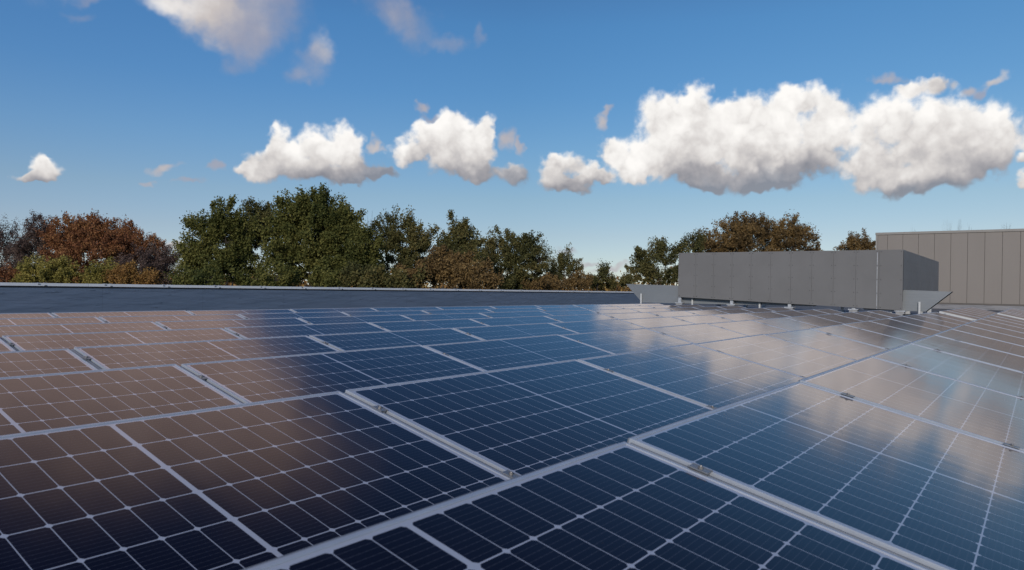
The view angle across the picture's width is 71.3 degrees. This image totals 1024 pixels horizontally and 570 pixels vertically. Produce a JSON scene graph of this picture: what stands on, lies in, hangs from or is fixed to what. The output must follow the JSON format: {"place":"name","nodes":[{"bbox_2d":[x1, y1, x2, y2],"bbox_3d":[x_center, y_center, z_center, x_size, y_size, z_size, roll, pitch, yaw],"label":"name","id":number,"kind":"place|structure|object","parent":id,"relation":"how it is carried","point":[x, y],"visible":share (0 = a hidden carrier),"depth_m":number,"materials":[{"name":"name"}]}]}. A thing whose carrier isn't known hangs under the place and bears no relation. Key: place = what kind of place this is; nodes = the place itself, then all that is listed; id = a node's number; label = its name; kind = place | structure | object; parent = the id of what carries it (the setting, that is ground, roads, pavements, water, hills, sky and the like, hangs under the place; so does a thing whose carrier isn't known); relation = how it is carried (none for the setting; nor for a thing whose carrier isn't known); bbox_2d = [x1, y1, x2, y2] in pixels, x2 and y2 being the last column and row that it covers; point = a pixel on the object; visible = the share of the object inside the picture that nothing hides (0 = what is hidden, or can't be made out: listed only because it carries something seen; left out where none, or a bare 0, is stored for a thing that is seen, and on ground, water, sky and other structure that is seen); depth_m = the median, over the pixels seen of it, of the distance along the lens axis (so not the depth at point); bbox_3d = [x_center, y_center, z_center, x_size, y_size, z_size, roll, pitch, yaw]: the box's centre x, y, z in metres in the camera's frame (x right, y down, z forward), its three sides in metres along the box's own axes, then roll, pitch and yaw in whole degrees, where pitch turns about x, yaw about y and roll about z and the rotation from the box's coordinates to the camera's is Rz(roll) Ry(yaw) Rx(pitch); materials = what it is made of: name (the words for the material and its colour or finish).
{"place":"outdoors","nodes":[
{"label":"outdoors","id":0,"kind":"place"},
{"bbox_2d":[0,0,1023,289],"label":"sky","id":1,"kind":"structure","parent":0,"point":[604,128],"materials":[{"name":"blue"}]},
{"bbox_2d":[663,304,1004,313],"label":"roof","id":2,"kind":"structure","parent":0,"point":[820,307],"depth_m":42.27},
{"bbox_2d":[0,337,18,350],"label":"mounting rail","id":3,"kind":"object","parent":2,"relation":"on","point":[10,344],"visible":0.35,"depth_m":5.16,"materials":[{"name":"metal"}]},
{"bbox_2d":[2,328,242,350],"bbox_3d":[-2.937,0.622,5.773,1.164,0.260,1.768,17,9,36],"label":"solar panel","id":4,"kind":"object","parent":3,"relation":"on","point":[47,341],"visible":0.4,"depth_m":5.78,"materials":[{"name":"glass"}]},
{"bbox_2d":[70,349,101,369],"bbox_3d":[-2.396,0.712,4.203,1.054,0.424,0.040,17,9,36],"label":"mounting rail","id":5,"kind":"object","parent":2,"relation":"on","point":[87,358],"visible":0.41,"depth_m":4.35,"materials":[{"name":"metal"}]},
{"bbox_2d":[74,335,339,368],"bbox_3d":[-1.904,0.638,4.960,1.164,0.260,1.768,17,9,36],"label":"solar panel","id":6,"kind":"object","parent":5,"relation":"on","point":[128,355],"visible":0.43,"depth_m":4.93,"materials":[{"name":"glass"}]},
{"bbox_2d":[180,366,243,403],"bbox_3d":[-1.350,0.729,3.407,1.054,0.424,0.040,17,9,36],"label":"mounting rail","id":7,"kind":"object","parent":2,"relation":"on","point":[202,377],"visible":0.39,"depth_m":3.55,"materials":[{"name":"metal"}]},
{"bbox_2d":[0,364,242,435],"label":"solar panel","id":8,"kind":"object","parent":7,"relation":"on","point":[31,403],"visible":0.55,"depth_m":3.09,"materials":[{"name":"glass"}]},
{"bbox_2d":[181,345,483,402],"bbox_3d":[-0.857,0.651,4.164,1.165,0.260,1.768,17,9,36],"label":"solar panel","id":9,"kind":"object","parent":7,"relation":"on","point":[249,380],"visible":0.44,"depth_m":4.05,"materials":[{"name":"glass"}]},
{"bbox_2d":[0,282,687,312],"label":"parapet wall","id":10,"kind":"structure","parent":2,"relation":"attached to","point":[39,297],"depth_m":21.57,"materials":[{"name":"metal"}]},
{"bbox_2d":[344,393,519,477],"bbox_3d":[-0.311,0.745,2.600,1.054,0.424,0.040,17,9,36],"label":"mounting rail","id":11,"kind":"object","parent":2,"relation":"on","point":[509,473],"visible":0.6,"depth_m":2.57,"materials":[{"name":"metal"}]},
{"bbox_2d":[604,368,715,408],"bbox_3d":[0.762,0.770,4.044,1.054,0.424,0.040,17,9,36],"label":"mounting rail","id":12,"kind":"object","parent":2,"relation":"on","point":[709,406],"visible":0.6,"depth_m":3.84,"materials":[{"name":"metal"}]},
{"bbox_2d":[345,359,712,475],"bbox_3d":[0.181,0.670,3.357,1.164,0.260,1.768,17,9,36],"label":"solar panel","id":13,"kind":"object","parent":12,"relation":"on","point":[521,420],"visible":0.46,"depth_m":3.11,"materials":[{"name":"glass"}]},
{"bbox_2d":[626,284,816,307],"bbox_3d":[7.740,0.550,26.194,7.757,1.078,0.530,1,0,37],"label":"ventilation duct","id":14,"kind":"object","parent":2,"relation":"on","point":[655,293],"visible":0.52,"depth_m":27.28,"materials":[{"name":"metal"}]},
{"bbox_2d":[630,443,935,569],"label":"mounting rail","id":15,"kind":"object","parent":2,"relation":"on","point":[701,469],"visible":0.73,"depth_m":1.81,"materials":[{"name":"metal"}]},
{"bbox_2d":[242,441,929,569],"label":"solar panel","id":16,"kind":"object","parent":15,"relation":"on","point":[624,505],"visible":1,"depth_m":1.48,"materials":[{"name":"glass"}]},
{"bbox_2d":[627,381,1023,569],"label":"solar panel","id":17,"kind":"object","parent":15,"relation":"on","point":[933,495],"visible":0.76,"depth_m":2.18,"materials":[{"name":"glass"}]},
{"bbox_2d":[675,250,938,314],"bbox_3d":[12.040,0.053,28.358,7.642,2.286,9.559,1,0,37],"label":"plant enclosure","id":18,"kind":"object","parent":2,"relation":"on","point":[855,279],"visible":0.94,"depth_m":24.26,"materials":[{"name":"metal"}]},
{"bbox_2d":[863,290,952,313],"bbox_3d":[12.330,0.638,22.780,2.930,1.045,0.530,1,0,37],"label":"ventilation duct","id":19,"kind":"object","parent":2,"relation":"on","point":[918,300],"visible":0.56,"depth_m":22.24,"materials":[{"name":"metal"}]},
{"bbox_2d":[875,229,1023,310],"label":"clad building","id":20,"kind":"structure","parent":2,"relation":"on","point":[982,269],"depth_m":45.45,"materials":[{"name":"beige metal"}]},
{"bbox_3d":[2.849,0.811,4.647,1.054,0.425,0.040,17,9,36],"label":"mounting rail","id":21,"kind":"object","parent":2,"relation":"on","visible":0},
{"bbox_2d":[798,356,1023,450],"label":"solar panel","id":22,"kind":"object","parent":21,"relation":"attached to","point":[979,411],"visible":0.77,"depth_m":3.74,"materials":[{"name":"glass"}]},
{"bbox_2d":[872,343,1023,396],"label":"solar panel","id":23,"kind":"object","parent":21,"relation":"attached to","point":[978,373],"visible":0.7,"depth_m":5.28,"materials":[{"name":"glass"}]},
{"bbox_3d":[6.070,0.887,8.981,1.054,0.425,0.040,17,9,36],"label":"mounting rail","id":24,"kind":"object","parent":2,"relation":"on","visible":0},
{"bbox_2d":[934,329,1023,356],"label":"solar panel","id":25,"kind":"object","parent":24,"relation":"attached to","point":[991,343],"visible":0.7,"depth_m":8.23,"materials":[{"name":"glass"}]},
{"bbox_3d":[7.144,0.912,10.426,1.054,0.425,0.040,17,9,36],"label":"mounting rail","id":26,"kind":"object","parent":2,"relation":"on","visible":0},
{"bbox_2d":[951,324,1023,345],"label":"solar panel","id":27,"kind":"object","parent":26,"relation":"attached to","point":[993,335],"visible":0.71,"depth_m":9.71,"materials":[{"name":"glass"}]},
{"bbox_3d":[-1.385,0.719,1.155,1.054,0.425,0.040,17,9,36],"label":"mounting rail","id":28,"kind":"object","parent":2,"relation":"on","visible":0},
{"bbox_2d":[0,391,511,569],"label":"solar panel","id":29,"kind":"object","parent":28,"relation":"attached to","point":[238,486],"visible":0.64,"depth_m":1.93,"materials":[{"name":"glass"}]},
{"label":"mounting rail","id":30,"kind":"object","parent":2,"relation":"on","visible":0},
{"bbox_2d":[577,343,803,407],"bbox_3d":[1.255,0.693,4.802,1.164,0.260,1.768,17,9,36],"label":"solar panel","id":31,"kind":"object","parent":30,"relation":"attached to","point":[701,375],"visible":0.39,"depth_m":4.63,"materials":[{"name":"glass"}]},
{"bbox_2d":[696,334,856,377],"bbox_3d":[2.329,0.718,6.246,1.164,0.260,1.768,17,9,36],"label":"solar panel","id":32,"kind":"object","parent":30,"relation":"attached to","point":[786,356],"visible":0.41,"depth_m":6.13,"materials":[{"name":"glass"}]},
{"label":"mounting rail","id":33,"kind":"object","parent":2,"relation":"on","visible":0},
{"bbox_2d":[765,329,887,359],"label":"solar panel","id":34,"kind":"object","parent":33,"relation":"attached to","point":[837,345],"visible":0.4,"depth_m":7.61,"materials":[{"name":"glass"}]},
{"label":"mounting rail","id":35,"kind":"object","parent":2,"relation":"on","visible":0},
{"bbox_2d":[869,318,941,335],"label":"solar panel","id":36,"kind":"object","parent":35,"relation":"on","point":[907,326],"visible":0.39,"depth_m":11.98,"materials":[{"name":"glass"}]},
{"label":"mounting rail","id":37,"kind":"object","parent":2,"relation":"on","visible":0},
{"bbox_2d":[752,317,819,330],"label":"solar panel","id":38,"kind":"object","parent":37,"relation":"attached to","point":[788,324],"visible":0.46,"depth_m":11.41,"materials":[{"name":"glass"}]},
{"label":"mounting rail","id":39,"kind":"object","parent":2,"relation":"on","visible":0},
{"bbox_2d":[0,348,98,376],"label":"solar panel","id":40,"kind":"object","parent":39,"relation":"attached to","point":[27,362],"visible":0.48,"depth_m":4.17,"materials":[{"name":"glass"}]},
{"label":"ground","id":41,"kind":"structure","parent":0,"visible":0},
{"bbox_2d":[0,213,34,280],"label":"faded tree","id":42,"kind":"object","parent":41,"relation":"on","point":[6,255],"visible":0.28,"depth_m":66.72,"materials":[{"name":"plant"}]},
{"bbox_2d":[4,209,58,282],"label":"faded tree","id":43,"kind":"object","parent":41,"relation":"on","point":[26,243],"visible":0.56,"depth_m":64.35,"materials":[{"name":"grey plant"}]},
{"bbox_2d":[8,252,86,283],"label":"yellow shrub","id":44,"kind":"object","parent":41,"relation":"on","point":[48,271],"visible":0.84,"depth_m":53.39,"materials":[{"name":"green plant"}]},
{"bbox_2d":[34,209,149,281],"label":"russet tree","id":45,"kind":"object","parent":41,"relation":"on","point":[76,240],"visible":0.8,"depth_m":60.28,"materials":[{"name":"brown plant"}]},
{"bbox_2d":[79,256,118,283],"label":"yellow shrub","id":46,"kind":"object","parent":41,"relation":"on","point":[93,276],"visible":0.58,"depth_m":53.37,"materials":[{"name":"green plant"}]},
{"bbox_2d":[101,259,162,284],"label":"orange shrub","id":47,"kind":"object","parent":41,"relation":"on","point":[126,274],"visible":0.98,"depth_m":53.02,"materials":[{"name":"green plant"}]},
{"bbox_2d":[102,240,179,284],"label":"faded tree","id":48,"kind":"object","parent":41,"relation":"on","point":[165,261],"visible":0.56,"depth_m":57.79,"materials":[{"name":"plant"}]},
{"bbox_2d":[112,219,174,269],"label":"russet tree","id":49,"kind":"object","parent":41,"relation":"on","point":[131,229],"visible":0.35,"depth_m":62.48,"materials":[{"name":"brown plant"}]},
{"bbox_2d":[162,259,230,285],"bbox_3d":[-15.258,3.842,35.303,3.695,10.335,3.034,1,0,37],"label":"undergrowth shrub","id":50,"kind":"object","parent":41,"relation":"on","point":[208,275],"visible":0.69,"depth_m":34.68,"materials":[{"name":"green plant"}]},
{"bbox_2d":[171,194,264,285],"bbox_3d":[-16.421,1.903,39.867,4.261,14.108,4.159,1,0,37],"label":"oak tree","id":51,"kind":"object","parent":41,"relation":"on","point":[212,231],"visible":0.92,"depth_m":39.68,"materials":[{"name":"green plant"}]},
{"bbox_2d":[229,196,277,285],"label":"oak tree","id":52,"kind":"object","parent":41,"relation":"on","point":[266,210],"visible":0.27,"depth_m":42.81,"materials":[{"name":"green plant"}]},
{"bbox_2d":[227,257,301,286],"bbox_3d":[-12.159,3.797,35.710,4.234,10.419,2.925,1,0,37],"label":"undergrowth shrub","id":53,"kind":"object","parent":41,"relation":"on","point":[284,277],"visible":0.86,"depth_m":34.82,"materials":[{"name":"green plant"}]},
{"bbox_2d":[252,182,367,286],"bbox_3d":[-11.004,1.718,39.252,6.484,14.799,4.216,1,0,17],"label":"oak tree","id":54,"kind":"object","parent":41,"relation":"on","point":[319,223],"visible":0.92,"depth_m":38.58,"materials":[{"name":"green plant"}]},
{"bbox_2d":[306,265,356,286],"bbox_3d":[-8.981,4.029,35.182,2.504,10.169,1.674,1,0,37],"label":"undergrowth shrub","id":55,"kind":"object","parent":41,"relation":"on","point":[328,278],"visible":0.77,"depth_m":35.02,"materials":[{"name":"green plant"}]},
{"bbox_2d":[2,263,677,291],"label":"wood","id":56,"kind":"object","parent":41,"relation":"on","point":[626,289],"visible":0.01,"depth_m":205.75,"materials":[{"name":"green plant"}]},
{"bbox_2d":[336,260,388,287],"bbox_3d":[-7.097,3.957,35.334,2.814,10.382,3.074,1,0,37],"label":"undergrowth shrub","id":57,"kind":"object","parent":41,"relation":"on","point":[358,276],"visible":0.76,"depth_m":34.63,"materials":[{"name":"green plant"}]},
{"bbox_2d":[336,219,389,282],"bbox_3d":[-7.994,2.836,37.795,2.968,12.649,2.578,1,0,-13],"label":"oak tree","id":58,"kind":"object","parent":41,"relation":"on","point":[364,248],"visible":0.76,"depth_m":37.46,"materials":[{"name":"green plant"}]},
{"bbox_2d":[366,263,429,287],"bbox_3d":[-5.760,4.024,34.781,2.271,10.256,2.902,1,0,37],"label":"undergrowth shrub","id":59,"kind":"object","parent":41,"relation":"on","point":[397,278],"visible":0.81,"depth_m":34.54,"materials":[{"name":"green plant"}]},
{"bbox_2d":[366,203,442,281],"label":"airy tree","id":60,"kind":"object","parent":41,"relation":"on","point":[416,248],"visible":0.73,"depth_m":40.45,"materials":[{"name":"green plant"}]},
{"bbox_2d":[394,244,508,289],"bbox_3d":[-3.074,3.558,36.158,5.803,11.300,3.207,1,0,4],"label":"brown shrub","id":61,"kind":"object","parent":41,"relation":"on","point":[457,269],"visible":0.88,"depth_m":35.69,"materials":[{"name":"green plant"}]},
{"bbox_2d":[430,210,490,288],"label":"airy tree","id":62,"kind":"object","parent":41,"relation":"on","point":[458,237],"visible":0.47,"depth_m":40.76,"materials":[{"name":"green plant"}]},
{"bbox_2d":[478,224,555,289],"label":"airy tree","id":63,"kind":"object","parent":41,"relation":"on","point":[524,246],"visible":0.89,"depth_m":45.32,"materials":[{"name":"green plant"}]},
{"bbox_2d":[520,272,569,290],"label":"undergrowth shrub","id":64,"kind":"object","parent":41,"relation":"on","point":[549,281],"visible":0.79,"depth_m":45.30,"materials":[{"name":"brown plant"}]},
{"bbox_2d":[540,242,583,290],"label":"airy tree","id":65,"kind":"object","parent":41,"relation":"on","point":[563,261],"visible":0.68,"depth_m":49.82,"materials":[{"name":"green plant"}]},
{"bbox_2d":[561,268,594,290],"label":"brown shrub","id":66,"kind":"object","parent":41,"relation":"on","point":[577,281],"visible":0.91,"depth_m":48.75,"materials":[{"name":"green plant"}]},
{"bbox_2d":[590,270,636,291],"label":"olive shrub","id":67,"kind":"object","parent":41,"relation":"on","point":[624,281],"visible":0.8,"depth_m":52.60,"materials":[{"name":"green plant"}]},
{"bbox_2d":[624,228,708,285],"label":"brown tree","id":68,"kind":"object","parent":41,"relation":"on","point":[646,268],"visible":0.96,"depth_m":59.52,"materials":[{"name":"green plant"}]},
{"bbox_2d":[689,209,822,252],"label":"brown tree","id":69,"kind":"object","parent":41,"relation":"on","point":[737,234],"visible":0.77,"depth_m":64.96,"materials":[{"name":"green plant"}]},
{"bbox_2d":[833,228,875,250],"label":"brown tree","id":70,"kind":"object","parent":41,"relation":"on","point":[856,243],"visible":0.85,"depth_m":79.81,"materials":[{"name":"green plant"}]},
{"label":"mounting rail","id":71,"kind":"object","parent":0,"visible":0},
{"bbox_2d":[910,335,1023,371],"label":"solar panel","id":72,"kind":"object","parent":71,"relation":"on","point":[984,354],"visible":0.71,"depth_m":6.75,"materials":[{"name":"glass"}]},
{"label":"mounting rail","id":73,"kind":"object","parent":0,"visible":0},
{"bbox_2d":[810,324,910,348],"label":"solar panel","id":74,"kind":"object","parent":73,"relation":"attached to","point":[866,336],"visible":0.43,"depth_m":9.04,"materials":[{"name":"glass"}]},
{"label":"mounting rail","id":75,"kind":"object","parent":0,"visible":0},
{"bbox_2d":[844,321,927,340],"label":"solar panel","id":76,"kind":"object","parent":75,"relation":"attached to","point":[889,331],"visible":0.41,"depth_m":10.52,"materials":[{"name":"glass"}]},
{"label":"mounting rail","id":77,"kind":"object","parent":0,"visible":0},
{"bbox_2d":[423,334,613,370],"bbox_3d":[0.216,0.678,5.609,1.164,0.260,1.768,17,10,36],"label":"solar panel","id":78,"kind":"object","parent":77,"relation":"attached to","point":[489,355],"visible":0.45,"depth_m":5.56,"materials":[{"name":"glass"}]},
{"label":"mounting rail","id":79,"kind":"object","parent":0,"visible":0},
{"bbox_2d":[561,328,694,353],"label":"solar panel","id":80,"kind":"object","parent":79,"relation":"attached to","point":[622,341],"visible":0.45,"depth_m":7.03,"materials":[{"name":"glass"}]},
{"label":"mounting rail","id":81,"kind":"object","parent":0,"visible":0},
{"bbox_2d":[646,323,748,343],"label":"solar panel","id":82,"kind":"object","parent":81,"relation":"attached to","point":[699,333],"visible":0.44,"depth_m":8.50,"materials":[{"name":"glass"}]},
{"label":"mounting rail","id":83,"kind":"object","parent":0,"visible":0},
{"bbox_2d":[707,320,788,335],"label":"solar panel","id":84,"kind":"object","parent":83,"relation":"attached to","point":[749,327],"visible":0.46,"depth_m":9.98,"materials":[{"name":"glass"}]},
{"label":"mounting rail","id":85,"kind":"object","parent":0,"visible":0},
{"bbox_2d":[309,328,481,350],"bbox_3d":[-0.830,0.664,6.405,1.164,0.260,1.768,17,9,36],"label":"solar panel","id":86,"kind":"object","parent":85,"relation":"attached to","point":[357,341],"visible":0.35,"depth_m":6.42,"materials":[{"name":"glass"}]},
{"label":"mounting rail","id":87,"kind":"object","parent":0,"visible":0},
{"bbox_2d":[453,323,576,339],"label":"solar panel","id":88,"kind":"object","parent":87,"relation":"attached to","point":[504,331],"visible":0.4,"depth_m":7.88,"materials":[{"name":"glass"}]},
{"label":"mounting rail","id":89,"kind":"object","parent":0,"visible":0},
{"bbox_2d":[550,319,644,332],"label":"solar panel","id":90,"kind":"object","parent":89,"relation":"attached to","point":[595,326],"visible":0.38,"depth_m":9.35,"materials":[{"name":"glass"}]},
{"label":"mounting rail","id":91,"kind":"object","parent":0,"visible":0},
{"bbox_2d":[619,317,693,327],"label":"solar panel","id":92,"kind":"object","parent":91,"relation":"attached to","point":[656,322],"visible":0.38,"depth_m":10.79,"materials":[{"name":"glass"}]},
{"bbox_2d":[673,315,731,323],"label":"solar panel","id":93,"kind":"object","parent":91,"relation":"attached to","point":[696,319],"visible":0.37,"depth_m":12.26,"materials":[{"name":"glass"}]},
{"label":"mounting rail","id":94,"kind":"object","parent":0,"visible":0},
{"bbox_2d":[224,322,387,337],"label":"solar panel","id":95,"kind":"object","parent":94,"relation":"attached to","point":[291,330],"visible":0.36,"depth_m":7.26,"materials":[{"name":"glass"}]},
{"bbox_2d":[369,318,487,330],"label":"solar panel","id":96,"kind":"object","parent":94,"relation":"attached to","point":[419,324],"visible":0.41,"depth_m":8.72,"materials":[{"name":"glass"}]},
{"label":"mounting rail","id":97,"kind":"object","parent":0,"visible":0},
{"bbox_2d":[470,316,560,325],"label":"solar panel","id":98,"kind":"object","parent":97,"relation":"attached to","point":[512,320],"visible":0.37,"depth_m":10.19,"materials":[{"name":"glass"}]},
{"bbox_2d":[545,314,615,321],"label":"solar panel","id":99,"kind":"object","parent":97,"relation":"attached to","point":[573,318],"visible":0.34,"depth_m":11.62,"materials":[{"name":"glass"}]},
{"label":"mounting rail","id":100,"kind":"object","parent":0,"visible":0},
{"bbox_2d":[0,321,166,336],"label":"solar panel","id":101,"kind":"object","parent":100,"relation":"attached to","point":[67,328],"visible":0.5,"depth_m":6.80,"materials":[{"name":"glass"}]},
{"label":"mounting rail","id":102,"kind":"object","parent":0,"visible":0},
{"bbox_2d":[155,317,309,329],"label":"solar panel","id":103,"kind":"object","parent":102,"relation":"attached to","point":[196,324],"visible":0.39,"depth_m":8.07,"materials":[{"name":"glass"}]},
{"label":"mounting rail","id":104,"kind":"object","parent":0,"visible":0},
{"bbox_2d":[298,315,413,323],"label":"solar panel","id":105,"kind":"object","parent":104,"relation":"attached to","point":[348,319],"visible":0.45,"depth_m":9.56,"materials":[{"name":"glass"}]},
{"bbox_2d":[402,313,490,319],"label":"solar panel","id":106,"kind":"object","parent":104,"relation":"attached to","point":[444,316],"visible":0.32,"depth_m":11.01,"materials":[{"name":"glass"}]},
{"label":"mounting rail","id":107,"kind":"object","parent":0,"visible":0},
{"bbox_2d":[0,316,105,325],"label":"solar panel","id":108,"kind":"object","parent":107,"relation":"attached to","point":[38,321],"visible":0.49,"depth_m":7.81,"materials":[{"name":"glass"}]},
{"bbox_2d":[98,314,245,322],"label":"solar panel","id":109,"kind":"object","parent":107,"relation":"attached to","point":[109,319],"visible":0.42,"depth_m":8.89,"materials":[{"name":"glass"}]},
{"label":"mounting rail","id":110,"kind":"object","parent":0,"visible":0},
{"bbox_2d":[238,312,349,318],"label":"solar panel","id":111,"kind":"object","parent":110,"relation":"attached to","point":[289,315],"visible":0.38,"depth_m":10.34,"materials":[{"name":"glass"}]},
{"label":"mounting rail","id":112,"kind":"object","parent":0,"visible":0},
{"bbox_2d":[342,310,428,315],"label":"solar panel","id":113,"kind":"object","parent":112,"relation":"on","point":[367,313],"visible":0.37,"depth_m":11.81,"materials":[{"name":"glass"}]},
{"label":"mounting rail","id":114,"kind":"object","parent":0,"visible":0},
{"bbox_2d":[51,310,192,316],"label":"solar panel","id":115,"kind":"object","parent":114,"relation":"attached to","point":[119,313],"visible":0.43,"depth_m":9.72,"materials":[{"name":"glass"}]},
{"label":"mounting rail","id":116,"kind":"object","parent":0,"visible":0},
{"bbox_2d":[188,309,295,314],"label":"solar panel","id":117,"kind":"object","parent":116,"relation":"attached to","point":[202,312],"visible":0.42,"depth_m":11.11,"materials":[{"name":"glass"}]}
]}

